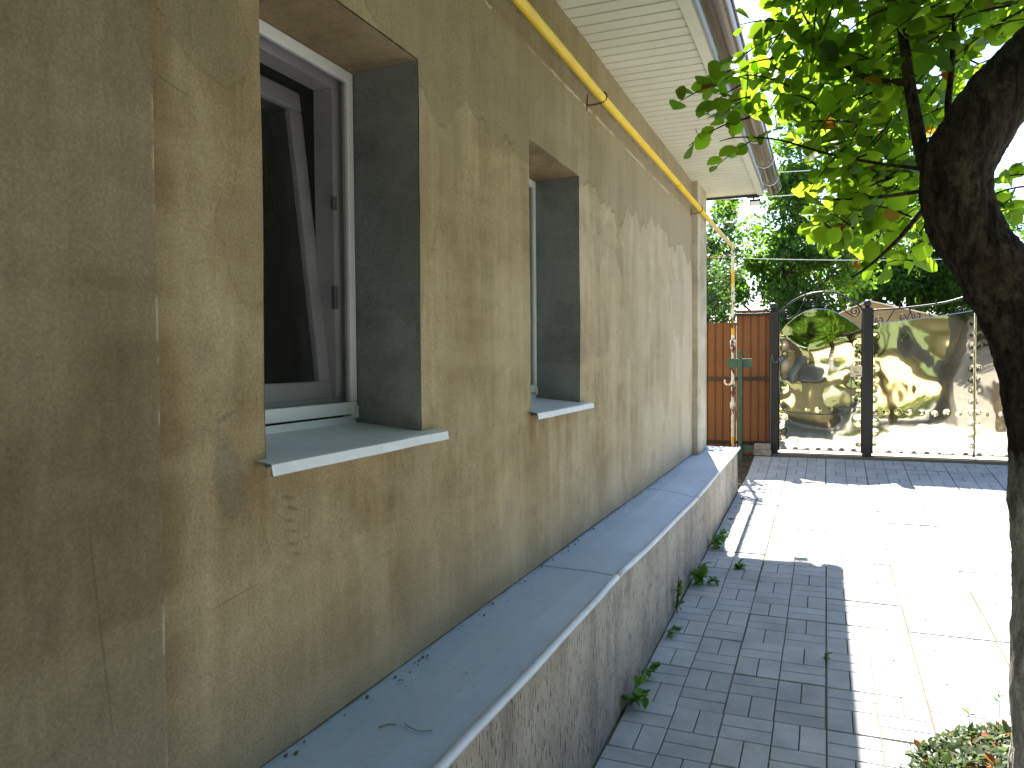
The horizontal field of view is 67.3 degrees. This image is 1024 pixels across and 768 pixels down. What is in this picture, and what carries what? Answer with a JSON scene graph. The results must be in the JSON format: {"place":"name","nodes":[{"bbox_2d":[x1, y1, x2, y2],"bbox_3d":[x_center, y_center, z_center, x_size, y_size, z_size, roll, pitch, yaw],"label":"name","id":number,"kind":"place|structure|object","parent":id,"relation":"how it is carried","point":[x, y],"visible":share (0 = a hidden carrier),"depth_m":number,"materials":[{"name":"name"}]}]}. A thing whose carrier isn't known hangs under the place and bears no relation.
{"place":"outdoors","nodes":[
{"label":"outdoors","id":0,"kind":"place"},
{"bbox_2d":[593,453,1011,767],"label":"paving","id":1,"kind":"structure","parent":0,"point":[861,747],"depth_m":4.12,"materials":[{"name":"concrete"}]},
{"bbox_2d":[621,673,651,708],"bbox_3d":[0.528,1.327,3.288,0.145,0.141,0.149,-2,2,-35],"label":"weed","id":2,"kind":"object","parent":1,"relation":"on","point":[637,695],"visible":1,"depth_m":3.28,"materials":[{"name":"green plant"}]},
{"bbox_2d":[641,662,660,677],"bbox_3d":[0.643,1.332,3.566,0.112,0.089,0.072,-1,2,-23],"label":"weed","id":3,"kind":"object","parent":1,"relation":"on","point":[652,667],"visible":0.95,"depth_m":3.56,"materials":[{"name":"green plant"}]},
{"bbox_2d":[667,625,681,637],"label":"weed","id":4,"kind":"object","parent":1,"relation":"on","point":[674,628],"visible":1,"depth_m":4.03,"materials":[{"name":"green plant"}]},
{"bbox_2d":[674,577,686,612],"bbox_3d":[0.953,1.206,4.359,0.073,0.217,0.087,0,2,22],"label":"weed","id":5,"kind":"object","parent":1,"relation":"on","point":[679,588],"visible":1,"depth_m":4.36,"materials":[{"name":"green plant"}]},
{"bbox_2d":[690,562,711,585],"bbox_3d":[1.208,1.199,4.853,0.159,0.157,0.171,0,2,-1],"label":"weed","id":6,"kind":"object","parent":1,"relation":"on","point":[699,575],"visible":1,"depth_m":4.82,"materials":[{"name":"green plant"}]},
{"bbox_2d":[707,576,720,585],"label":"weed","id":7,"kind":"object","parent":1,"relation":"on","point":[714,578],"visible":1,"depth_m":4.83,"materials":[{"name":"green plant"}]},
{"bbox_2d":[710,534,725,549],"bbox_3d":[1.509,1.151,5.623,0.129,0.129,0.164,0,2,22],"label":"weed","id":8,"kind":"object","parent":1,"relation":"on","point":[716,542],"visible":1,"depth_m":5.60,"materials":[{"name":"green plant"}]},
{"bbox_2d":[716,528,728,536],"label":"weed","id":9,"kind":"object","parent":1,"relation":"on","point":[723,532],"visible":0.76,"depth_m":5.93,"materials":[{"name":"green plant"}]},
{"bbox_2d":[734,558,747,569],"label":"weed","id":10,"kind":"object","parent":1,"relation":"on","point":[738,565],"visible":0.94,"depth_m":5.16,"materials":[{"name":"green plant"}]},
{"bbox_2d":[754,449,770,455],"bbox_3d":[3.027,0.824,9.296,0.200,0.070,0.120,0,2,19],"label":"loose brick","id":11,"kind":"object","parent":1,"relation":"on","point":[760,452],"visible":1,"depth_m":9.24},
{"bbox_2d":[754,443,770,449],"bbox_3d":[3.034,0.754,9.312,0.180,0.067,0.120,0,2,27],"label":"loose brick","id":12,"kind":"object","parent":11,"relation":"on","point":[764,446],"visible":1,"depth_m":9.27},
{"bbox_2d":[823,649,832,660],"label":"weed","id":13,"kind":"object","parent":1,"relation":"on","point":[826,655],"visible":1,"depth_m":3.73,"materials":[{"name":"green plant"}]},
{"bbox_2d":[899,719,1010,767],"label":"ground cover","id":14,"kind":"object","parent":1,"relation":"on","point":[956,749],"visible":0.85,"depth_m":2.77,"materials":[{"name":"green plant"}]},
{"bbox_2d":[960,707,976,733],"bbox_3d":[1.726,1.291,2.912,0.059,0.129,0.059,-1,2,-22],"label":"sprig","id":15,"kind":"object","parent":14,"relation":"on","point":[968,710],"visible":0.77,"depth_m":2.91,"materials":[{"name":"green plant"}]},
{"bbox_2d":[992,694,1004,731],"bbox_3d":[1.873,1.269,2.952,0.039,0.160,0.051,0,2,5],"label":"sprig","id":16,"kind":"object","parent":14,"relation":"on","point":[996,699],"visible":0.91,"depth_m":2.95,"materials":[{"name":"green plant"}]},
{"bbox_2d":[926,742,1007,767],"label":"soil mound","id":17,"kind":"object","parent":1,"relation":"on","point":[985,760],"depth_m":2.77,"materials":[{"name":"brown soil"}]},
{"bbox_2d":[669,0,1023,767],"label":"fruit tree","id":18,"kind":"object","parent":17,"relation":"in","point":[843,90],"visible":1,"depth_m":2.25,"materials":[{"name":"green plant"}]},
{"bbox_2d":[715,257,941,260],"bbox_3d":[6.930,-2.347,13.842,7.355,0.356,0.014,0,2,22],"label":"overhead wire","id":19,"kind":"object","parent":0,"point":[804,259],"visible":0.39,"depth_m":14.50,"materials":[{"name":"metal"}]},
{"bbox_2d":[722,174,998,199],"bbox_3d":[6.911,-3.650,13.806,7.332,0.222,0.014,0,2,22],"label":"overhead wire","id":20,"kind":"object","parent":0,"point":[785,195],"visible":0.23,"depth_m":14.62,"materials":[{"name":"metal"}]},
{"bbox_2d":[706,0,1023,358],"label":"sky","id":21,"kind":"structure","parent":0,"point":[754,12],"materials":[{"name":"white"}]},
{"bbox_2d":[778,449,1007,459],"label":"road","id":22,"kind":"structure","parent":0,"point":[900,454],"depth_m":9.16,"materials":[{"name":"grey concrete"}]},
{"bbox_2d":[778,452,1007,460],"bbox_3d":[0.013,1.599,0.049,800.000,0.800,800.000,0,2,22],"label":"ground","id":23,"kind":"structure","parent":0,"point":[895,456],"depth_m":9.34,"materials":[{"name":"grey concrete"}]},
{"bbox_2d":[0,0,781,767],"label":"house","id":24,"kind":"structure","parent":23,"relation":"on","point":[352,376],"depth_m":2.17,"materials":[{"name":"paint"}]},
{"bbox_2d":[257,0,448,476],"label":"window","id":25,"kind":"structure","parent":24,"relation":"in","point":[312,409],"depth_m":2.32,"materials":[{"name":"plastic"}]},
{"bbox_2d":[404,722,431,731],"bbox_3d":[-0.229,0.823,1.839,0.076,0.009,0.023,0,2,22],"label":"dry stem","id":26,"kind":"object","parent":24,"relation":"on","point":[417,730],"visible":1,"depth_m":1.83,"materials":[{"name":"plant"}]},
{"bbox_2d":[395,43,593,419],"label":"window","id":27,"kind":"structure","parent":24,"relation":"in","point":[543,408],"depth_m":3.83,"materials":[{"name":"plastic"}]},
{"bbox_2d":[512,0,735,446],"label":"gas pipe","id":28,"kind":"object","parent":24,"relation":"attached to","point":[534,18],"visible":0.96,"depth_m":4.29,"materials":[{"name":"yellow metal"}]},
{"bbox_2d":[747,196,760,205],"bbox_3d":[2.377,-1.818,7.557,0.125,0.126,0.072,0,2,22],"label":"floodlight","id":29,"kind":"object","parent":24,"relation":"attached to","point":[754,202],"visible":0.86,"depth_m":7.54,"materials":[{"name":"white plastic"}]},
{"bbox_2d":[706,262,745,329],"bbox_3d":[4.078,-1.192,17.677,1.938,3.775,3.000,-1,2,-24],"label":"broadleaf tree","id":30,"kind":"object","parent":23,"relation":"on","point":[723,316],"visible":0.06,"depth_m":16.72,"materials":[{"name":"green plant"}]},
{"bbox_2d":[706,211,749,322],"bbox_3d":[2.327,-0.577,9.728,1.297,3.178,1.758,0,2,22],"label":"overhanging tree","id":31,"kind":"object","parent":23,"relation":"on","point":[714,300],"visible":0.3,"depth_m":9.51,"materials":[{"name":"green plant"}]},
{"bbox_2d":[706,310,770,453],"bbox_3d":[1.910,-0.021,9.990,2.800,1.800,0.056,0,2,22],"label":"metal fence","id":32,"kind":"object","parent":23,"relation":"on","point":[753,335],"visible":0.3,"depth_m":9.61,"materials":[{"name":"brown metal"}]},
{"bbox_2d":[737,453,753,488],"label":"soil","id":33,"kind":"structure","parent":23,"relation":"on","point":[743,466],"depth_m":8.93,"materials":[{"name":"brown soil"}]},
{"bbox_2d":[727,350,752,461],"bbox_3d":[2.709,0.309,9.138,0.295,1.420,0.060,0,2,22],"label":"support post","id":34,"kind":"object","parent":33,"relation":"on","point":[739,363],"visible":0.91,"depth_m":9.11,"materials":[{"name":"green metal"}]},
{"bbox_2d":[769,303,778,453],"bbox_3d":[3.210,-0.033,9.430,0.110,1.919,0.110,0,2,22],"label":"gate post","id":35,"kind":"object","parent":23,"relation":"on","point":[773,331],"visible":0.94,"depth_m":9.38,"materials":[{"name":"black metal"}]},
{"bbox_2d":[770,354,851,442],"bbox_3d":[3.581,0.211,9.233,0.921,1.156,0.074,0,2,22],"label":"cable","id":36,"kind":"object","parent":35,"relation":"hanging from","point":[779,394],"visible":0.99,"depth_m":9.34,"materials":[{"name":"rubber"}]},
{"bbox_2d":[778,289,862,452],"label":"wicket gate","id":37,"kind":"structure","parent":35,"relation":"attached to","point":[820,350],"depth_m":9.23,"materials":[{"name":"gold metal"}]},
{"bbox_2d":[707,113,883,331],"bbox_3d":[6.643,-2.934,18.387,4.193,7.182,3.379,0,2,22],"label":"broadleaf tree","id":38,"kind":"object","parent":23,"relation":"on","point":[783,279],"visible":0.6,"depth_m":17.81,"materials":[{"name":"green plant"}]},
{"bbox_2d":[754,242,905,310],"bbox_3d":[10.033,-2.366,23.829,4.902,5.643,3.550,0,2,22],"label":"broadleaf tree","id":39,"kind":"object","parent":23,"relation":"on","point":[839,306],"depth_m":23.85,"materials":[{"name":"green plant"}]},
{"bbox_2d":[862,300,872,456],"bbox_3d":[4.173,-0.029,9.037,0.110,1.919,0.110,0,2,22],"label":"gate post","id":40,"kind":"object","parent":23,"relation":"on","point":[867,390],"visible":0.91,"depth_m":8.99,"materials":[{"name":"black metal"}]},
{"bbox_2d":[872,297,974,456],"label":"driveway gate","id":41,"kind":"structure","parent":40,"relation":"attached to","point":[923,373],"depth_m":8.81,"materials":[{"name":"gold metal"}]},
{"bbox_2d":[839,299,939,327],"bbox_3d":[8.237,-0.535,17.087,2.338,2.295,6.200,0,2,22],"label":"gabled house","id":42,"kind":"structure","parent":23,"relation":"on","point":[885,315],"depth_m":14.31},
{"bbox_2d":[812,186,1023,314],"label":"broadleaf tree","id":43,"kind":"object","parent":23,"relation":"on","point":[917,285],"visible":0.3,"depth_m":20.13,"materials":[{"name":"green plant"}]},
{"bbox_2d":[1000,207,1023,241],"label":"broadleaf tree","id":44,"kind":"object","parent":23,"relation":"on","point":[1013,227],"visible":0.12,"depth_m":18.28,"materials":[{"name":"green plant"}]},
{"bbox_3d":[6.271,-0.019,8.183,0.110,1.919,0.110,0,2,22],"label":"gate post","id":45,"kind":"object","parent":23,"relation":"on","visible":0},
{"bbox_2d":[974,314,1007,456],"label":"driveway gate","id":46,"kind":"structure","parent":45,"relation":"attached to","point":[990,435],"depth_m":8.58,"materials":[{"name":"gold metal"}]},
{"bbox_2d":[778,150,1023,172],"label":"overhead wire","id":47,"kind":"object","parent":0,"point":[809,170],"visible":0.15,"depth_m":14.37,"materials":[{"name":"metal"}]}
]}

